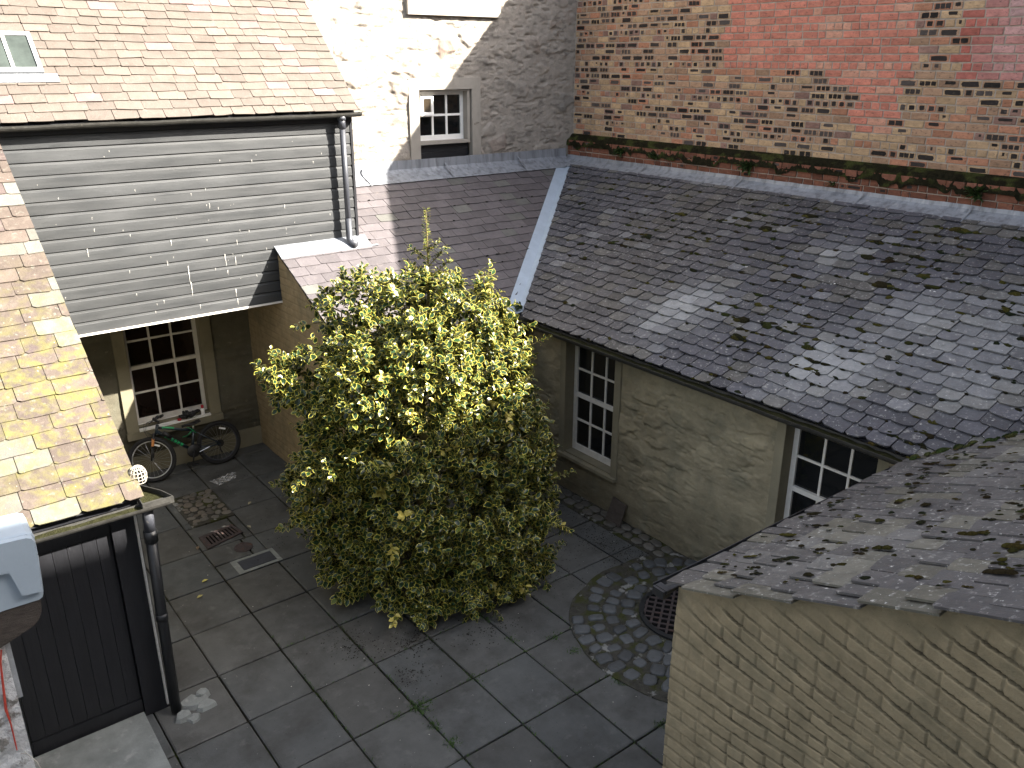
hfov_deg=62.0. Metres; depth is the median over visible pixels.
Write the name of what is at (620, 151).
weed
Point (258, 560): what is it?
access cover
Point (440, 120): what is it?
window
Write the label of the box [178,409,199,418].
work gloves
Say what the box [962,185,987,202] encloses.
weed
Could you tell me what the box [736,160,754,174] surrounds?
weed
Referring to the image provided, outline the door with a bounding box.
[10,523,143,756]
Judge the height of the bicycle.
0.912 m
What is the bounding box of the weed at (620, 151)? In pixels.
[612,147,623,156]
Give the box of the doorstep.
[33,712,170,767]
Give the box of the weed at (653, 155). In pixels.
[647,152,658,159]
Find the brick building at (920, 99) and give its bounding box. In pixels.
[566,0,1023,211]
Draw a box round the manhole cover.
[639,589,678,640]
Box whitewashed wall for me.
[0,513,43,767]
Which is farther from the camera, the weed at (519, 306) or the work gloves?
the work gloves
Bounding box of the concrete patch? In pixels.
[175,688,216,723]
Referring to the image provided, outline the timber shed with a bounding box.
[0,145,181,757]
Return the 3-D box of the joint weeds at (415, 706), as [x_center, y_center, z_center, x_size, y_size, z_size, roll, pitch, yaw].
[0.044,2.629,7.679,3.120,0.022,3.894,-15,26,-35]
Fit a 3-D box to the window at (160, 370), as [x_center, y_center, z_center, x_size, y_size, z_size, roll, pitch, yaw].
[-4.643,-0.333,11.321,1.240,1.710,0.450,-15,26,-35]
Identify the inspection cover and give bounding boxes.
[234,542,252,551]
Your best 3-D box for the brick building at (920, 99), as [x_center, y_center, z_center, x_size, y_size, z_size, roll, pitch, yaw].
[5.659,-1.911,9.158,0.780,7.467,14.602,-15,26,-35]
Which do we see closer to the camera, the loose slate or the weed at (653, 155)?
the loose slate
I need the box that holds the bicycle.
[128,414,240,481]
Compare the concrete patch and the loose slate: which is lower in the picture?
the concrete patch
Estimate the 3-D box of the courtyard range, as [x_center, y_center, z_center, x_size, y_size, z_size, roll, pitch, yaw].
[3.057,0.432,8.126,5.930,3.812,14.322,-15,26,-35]
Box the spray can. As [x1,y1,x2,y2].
[201,404,204,414]
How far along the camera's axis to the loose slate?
10.18 m
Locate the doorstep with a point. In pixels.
(132, 742)
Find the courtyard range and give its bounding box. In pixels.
[248,148,1023,561]
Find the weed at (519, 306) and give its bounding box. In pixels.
[514,301,522,311]
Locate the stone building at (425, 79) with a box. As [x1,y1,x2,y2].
[79,0,576,473]
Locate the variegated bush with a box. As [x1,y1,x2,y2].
[250,207,575,631]
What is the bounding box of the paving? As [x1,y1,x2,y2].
[34,443,667,767]
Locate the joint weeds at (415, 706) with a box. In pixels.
[271,574,665,767]
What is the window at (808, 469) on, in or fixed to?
in the courtyard range
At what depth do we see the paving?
7.80 m
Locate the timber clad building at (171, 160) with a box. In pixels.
[0,0,361,336]
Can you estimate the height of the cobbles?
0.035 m
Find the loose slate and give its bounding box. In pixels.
[605,497,626,526]
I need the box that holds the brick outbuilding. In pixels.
[652,430,1023,767]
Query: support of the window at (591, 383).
in the courtyard range
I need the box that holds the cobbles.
[177,484,696,691]
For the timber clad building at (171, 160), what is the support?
attached to the stone building at (425, 79)
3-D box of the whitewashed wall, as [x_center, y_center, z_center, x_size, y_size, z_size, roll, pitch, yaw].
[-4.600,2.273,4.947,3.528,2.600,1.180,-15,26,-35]
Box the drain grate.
[199,524,242,549]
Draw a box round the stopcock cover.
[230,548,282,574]
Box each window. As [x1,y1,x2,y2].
[110,315,220,433]
[407,77,480,159]
[557,340,622,482]
[765,422,889,527]

